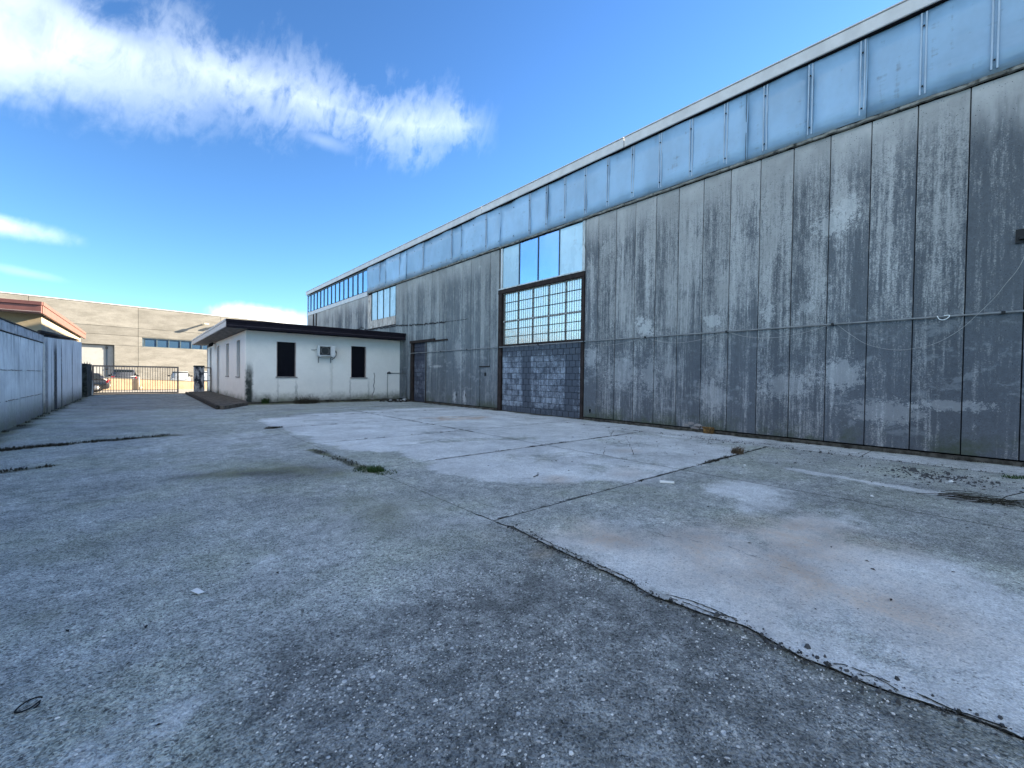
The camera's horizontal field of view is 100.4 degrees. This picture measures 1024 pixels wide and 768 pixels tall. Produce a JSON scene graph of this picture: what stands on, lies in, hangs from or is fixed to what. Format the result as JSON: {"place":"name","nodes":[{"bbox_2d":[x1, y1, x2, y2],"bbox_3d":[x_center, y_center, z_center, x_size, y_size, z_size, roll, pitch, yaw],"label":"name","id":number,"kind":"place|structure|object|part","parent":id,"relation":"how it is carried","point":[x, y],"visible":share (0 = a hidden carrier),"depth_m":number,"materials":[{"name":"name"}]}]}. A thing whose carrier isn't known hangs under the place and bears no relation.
{"place":"outdoors","nodes":[
{"label":"outdoors","id":0,"kind":"place"},
{"bbox_2d":[94,389,206,393],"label":"road","id":1,"kind":"structure","parent":0,"point":[181,390],"depth_m":35.34,"materials":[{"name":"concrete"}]},
{"bbox_2d":[94,373,109,391],"bbox_3d":[-32.814,-0.130,31.907,4.080,1.460,2.120,0,1,-39],"label":"parked car","id":2,"kind":"object","parent":1,"relation":"on","point":[107,384],"visible":0.3,"depth_m":32.26,"materials":[{"name":"black paint"}]},
{"bbox_2d":[103,377,206,389],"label":"ground","id":3,"kind":"structure","parent":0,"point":[183,384],"depth_m":38.38,"materials":[{"name":"beige concrete"}]},
{"bbox_2d":[193,365,204,391],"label":"gate pillar","id":4,"kind":"structure","parent":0,"point":[198,378],"depth_m":26.53,"materials":[{"name":"grey concrete"}]},
{"bbox_2d":[0,0,901,324],"label":"sky","id":5,"kind":"structure","parent":0,"point":[229,158],"materials":[{"name":"blue"}]},
{"bbox_2d":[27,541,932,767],"bbox_3d":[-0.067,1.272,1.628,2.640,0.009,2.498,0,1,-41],"label":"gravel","id":6,"kind":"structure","parent":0,"point":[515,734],"depth_m":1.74,"materials":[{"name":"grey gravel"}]},
{"bbox_2d":[0,394,1023,767],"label":"yard ground","id":7,"kind":"structure","parent":0,"point":[116,546],"depth_m":2.55,"materials":[{"name":"grey concrete"}]},
{"bbox_2d":[0,317,43,431],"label":"boundary wall","id":8,"kind":"structure","parent":7,"relation":"on","point":[21,373],"depth_m":10.35,"materials":[{"name":"concrete"}]},
{"bbox_2d":[0,463,54,472],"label":"weeds","id":9,"kind":"object","parent":7,"relation":"on","point":[16,469],"visible":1,"depth_m":5.60,"materials":[{"name":"plant"}]},
{"bbox_2d":[14,696,42,713],"bbox_3d":[-1.864,1.237,1.647,0.073,0.022,0.056,0,1,-22],"label":"wire loop","id":10,"kind":"object","parent":7,"relation":"on","point":[36,704],"visible":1,"depth_m":1.64,"materials":[{"name":"black plastic"}]},
{"bbox_2d":[1,399,81,436],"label":"weeds","id":11,"kind":"object","parent":7,"relation":"on","point":[3,431],"visible":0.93,"depth_m":11.49,"materials":[{"name":"plant"}]},
{"bbox_2d":[37,330,81,413],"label":"party wall","id":12,"kind":"structure","parent":7,"relation":"on","point":[62,370],"depth_m":15.39,"materials":[{"name":"grey concrete"}]},
{"bbox_2d":[0,433,169,451],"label":"weeds","id":13,"kind":"object","parent":7,"relation":"on","point":[49,445],"visible":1,"depth_m":7.49,"materials":[{"name":"green plant"}]},
{"bbox_2d":[82,362,91,396],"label":"gate pillar","id":14,"kind":"structure","parent":7,"relation":"on","point":[87,380],"depth_m":21.59,"materials":[{"name":"grey concrete"}]},
{"bbox_2d":[92,365,184,394],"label":"gate","id":15,"kind":"structure","parent":7,"relation":"on","point":[121,392],"depth_m":24.89,"materials":[{"name":"grey metal"}]},
{"bbox_2d":[191,588,203,593],"bbox_3d":[-1.861,1.226,2.525,0.088,0.006,0.034,1,1,29],"label":"paper slip","id":16,"kind":"object","parent":7,"relation":"on","point":[197,590],"visible":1,"depth_m":2.52,"materials":[{"name":"white paper"}]},
{"bbox_2d":[204,367,210,390],"bbox_3d":[-19.310,-0.227,27.074,0.360,1.660,0.080,0,1,-41],"label":"railing","id":17,"kind":"object","parent":7,"relation":"on","point":[210,377],"visible":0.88,"depth_m":27.13,"materials":[{"name":"grey metal"}]},
{"bbox_2d":[185,391,247,409],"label":"walkway","id":18,"kind":"structure","parent":7,"relation":"on","point":[216,401],"depth_m":18.44,"materials":[{"name":"grey concrete"}]},
{"bbox_2d":[261,397,269,403],"bbox_3d":[-10.753,0.697,18.639,0.502,0.316,0.523,0,1,-41],"label":"green weed","id":19,"kind":"object","parent":7,"relation":"on","point":[264,401],"visible":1,"depth_m":18.57,"materials":[{"name":"green plant"}]},
{"bbox_2d":[263,426,282,428],"bbox_3d":[-5.700,1.030,10.187,0.272,0.057,0.446,1,1,33],"label":"weed clump","id":20,"kind":"object","parent":7,"relation":"on","point":[271,427],"visible":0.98,"depth_m":10.17,"materials":[{"name":"plant"}]},
{"bbox_2d":[191,318,405,403],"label":"office","id":21,"kind":"structure","parent":7,"relation":"on","point":[252,362],"depth_m":20.22,"materials":[{"name":"paint"}]},
{"bbox_2d":[235,341,239,376],"bbox_3d":[-12.567,-1.163,19.670,0.190,1.710,1.000,0,1,-41],"label":"side window","id":22,"kind":"structure","parent":21,"relation":"in","point":[239,341],"depth_m":20.04,"materials":[{"name":"glass"}]},
{"bbox_2d":[276,342,297,377],"bbox_3d":[-10.190,-1.088,19.266,0.890,1.605,0.210,0,1,-41],"label":"window","id":23,"kind":"structure","parent":21,"relation":"in","point":[286,351],"depth_m":19.34,"materials":[{"name":"glass"}]},
{"bbox_2d":[316,345,336,362],"bbox_3d":[-8.836,-1.403,20.135,1.118,0.810,0.362,0,1,-41],"label":"air conditioner","id":24,"kind":"object","parent":21,"relation":"attached to","point":[324,350],"visible":1,"depth_m":20.02,"materials":[{"name":"white metal"}]},
{"bbox_2d":[350,346,366,377],"bbox_3d":[-7.710,-1.088,21.421,0.860,1.595,0.210,0,1,-41],"label":"window","id":25,"kind":"structure","parent":21,"relation":"in","point":[358,354],"depth_m":21.51,"materials":[{"name":"glass"}]},
{"bbox_2d":[387,367,405,392],"bbox_3d":[-5.985,-0.076,22.513,0.525,1.650,1.077,-5,6,-81],"label":"water pipe","id":26,"kind":"object","parent":21,"relation":"attached to","point":[387,378],"visible":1,"depth_m":22.37,"materials":[{"name":"black plastic"}]},
{"bbox_2d":[293,393,319,403],"bbox_3d":[-9.106,0.650,18.941,1.341,0.446,1.376,0,1,-17],"label":"dry bush","id":27,"kind":"object","parent":7,"relation":"on","point":[303,401],"visible":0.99,"depth_m":18.88,"materials":[{"name":"plant"}]},
{"bbox_2d":[309,449,365,468],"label":"weeds","id":28,"kind":"object","parent":7,"relation":"on","point":[341,459],"visible":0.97,"depth_m":6.45,"materials":[{"name":"plant"}]},
{"bbox_2d":[352,464,396,474],"bbox_3d":[-1.840,1.139,5.796,0.707,0.082,0.445,1,1,26],"label":"grass tuft","id":29,"kind":"object","parent":7,"relation":"on","point":[374,469],"visible":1,"depth_m":5.74,"materials":[{"name":"green plant"}]},
{"bbox_2d":[380,398,414,401],"bbox_3d":[-5.661,0.816,21.291,1.778,0.122,1.424,0,1,-41],"label":"rubble heap","id":30,"kind":"object","parent":7,"relation":"on","point":[404,400],"visible":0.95,"depth_m":21.30,"materials":[{"name":"grey concrete"}]},
{"bbox_2d":[332,400,486,409],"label":"weeds","id":31,"kind":"object","parent":7,"relation":"on","point":[422,402],"depth_m":19.83,"materials":[{"name":"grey plant"}]},
{"bbox_2d":[306,0,1023,466],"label":"warehouse","id":32,"kind":"structure","parent":7,"relation":"on","point":[870,168],"depth_m":9.23,"materials":[{"name":"grey concrete"}]},
{"bbox_2d":[414,343,424,401],"bbox_3d":[-4.536,-0.587,21.278,0.117,2.950,1.230,0,1,-41],"label":"blocked side door","id":33,"kind":"structure","parent":32,"relation":"in","point":[419,362],"depth_m":21.29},
{"bbox_2d":[501,249,503,288],"bbox_3d":[-0.370,-4.398,16.370,0.075,1.560,0.100,0,1,-41],"label":"window frame","id":34,"kind":"structure","parent":32,"relation":"in","point":[502,250],"depth_m":16.33,"materials":[{"name":"grey metal"}]},
{"bbox_2d":[502,341,580,417],"bbox_3d":[0.942,-0.172,14.978,0.112,2.470,3.920,0,1,-41],"label":"blocked doorway","id":35,"kind":"structure","parent":32,"relation":"in","point":[537,379],"depth_m":14.76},
{"bbox_2d":[502,277,581,345],"bbox_3d":[0.952,-2.407,14.925,0.080,2.000,3.910,0,1,-41],"label":"barred window","id":36,"kind":"structure","parent":32,"relation":"in","point":[550,313],"depth_m":14.75,"materials":[{"name":"glass"}]},
{"bbox_2d":[582,220,585,269],"bbox_3d":[2.266,-4.314,13.337,0.075,1.560,0.100,0,1,-41],"label":"window frame","id":37,"kind":"structure","parent":32,"relation":"in","point":[584,222],"depth_m":13.30,"materials":[{"name":"grey metal"}]},
{"bbox_2d":[409,310,1023,399],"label":"wall conduit","id":38,"kind":"object","parent":32,"relation":"attached to","point":[972,314],"depth_m":9.10,"materials":[{"name":"black plastic"}]},
{"bbox_2d":[838,258,1023,349],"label":"cable","id":39,"kind":"object","parent":32,"relation":"attached to","point":[952,334],"visible":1,"depth_m":7.20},
{"bbox_2d":[660,480,673,483],"bbox_3d":[1.929,1.219,5.314,0.170,0.022,0.050,1,1,17],"label":"wood lath","id":40,"kind":"object","parent":7,"relation":"on","point":[662,481],"visible":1,"depth_m":5.30,"materials":[{"name":"white wood"}]},
{"bbox_2d":[333,404,1023,715],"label":"weeds","id":41,"kind":"object","parent":7,"relation":"on","point":[767,447],"visible":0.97,"depth_m":7.64,"materials":[{"name":"green plant"}]},
{"bbox_2d":[702,426,714,433],"bbox_3d":[4.720,1.107,10.240,0.145,0.165,0.260,0,1,-41],"label":"iron box","id":42,"kind":"object","parent":7,"relation":"on","point":[708,430],"visible":1,"depth_m":10.18,"materials":[{"name":"brown metal"}]},
{"bbox_2d":[705,455,730,462],"bbox_3d":[3.356,1.211,6.936,0.884,0.034,0.161,0,1,-41],"label":"weed clump","id":43,"kind":"object","parent":7,"relation":"on","point":[728,456],"visible":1,"depth_m":7.03,"materials":[{"name":"plant"}]},
{"bbox_2d":[730,445,745,453],"bbox_3d":[3.988,1.145,7.521,0.333,0.166,0.382,1,1,8],"label":"dry tuft","id":44,"kind":"object","parent":7,"relation":"on","point":[737,450],"visible":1,"depth_m":7.49,"materials":[{"name":"brown plant"}]},
{"bbox_2d":[507,429,1023,743],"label":"rubble crumbs","id":45,"kind":"object","parent":7,"relation":"on","point":[853,679],"visible":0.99,"depth_m":2.45,"materials":[{"name":"concrete"}]},
{"bbox_2d":[916,490,1023,507],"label":"twig pile","id":46,"kind":"object","parent":7,"relation":"on","point":[965,496],"visible":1,"depth_m":4.66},
{"bbox_2d":[1001,474,1023,479],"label":"moss clump","id":47,"kind":"object","parent":7,"relation":"on","point":[1014,477],"visible":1,"depth_m":5.84,"materials":[{"name":"green plant"}]},
{"bbox_2d":[26,435,1011,725],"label":"leaf litter","id":48,"kind":"object","parent":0,"point":[624,461],"visible":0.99,"depth_m":3.81,"materials":[{"name":"brown plant"}]},
{"label":"car park","id":49,"kind":"structure","parent":0,"visible":0},
{"bbox_2d":[107,369,138,378],"bbox_3d":[-35.678,-0.568,39.205,2.180,1.560,4.180,0,1,-43],"label":"parked car","id":50,"kind":"object","parent":49,"relation":"on","point":[126,373],"visible":0.21,"depth_m":37.97,"materials":[{"name":"grey paint"}]},
{"bbox_3d":[-34.528,-0.977,37.969,1.477,0.540,0.440,0,1,-43],"label":"rear window","id":51,"kind":"part","parent":50,"relation":"part of","materials":[{"name":"glass"}]},
{"bbox_2d":[0,292,299,380],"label":"factory","id":52,"kind":"structure","parent":49,"relation":"on","point":[120,335],"depth_m":48.21,"materials":[{"name":"concrete"}]},
{"bbox_2d":[82,344,112,377],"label":"sliding door","id":53,"kind":"structure","parent":52,"relation":"in","point":[92,354],"depth_m":45.92,"materials":[{"name":"white metal"}]},
{"bbox_2d":[168,371,192,380],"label":"parked car","id":54,"kind":"object","parent":49,"relation":"on","point":[185,375],"visible":0.51,"depth_m":42.91,"materials":[{"name":"grey paint"}]},
{"bbox_2d":[193,371,206,380],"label":"parked car","id":55,"kind":"object","parent":49,"relation":"on","point":[205,375],"visible":0.06,"depth_m":45.18,"materials":[{"name":"white paint"}]},
{"label":"ground","id":56,"kind":"structure","parent":0,"visible":0},
{"bbox_2d":[0,298,85,341],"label":"annexe","id":57,"kind":"structure","parent":56,"relation":"on","point":[36,315],"depth_m":12.74,"materials":[{"name":"paint"}]}
]}

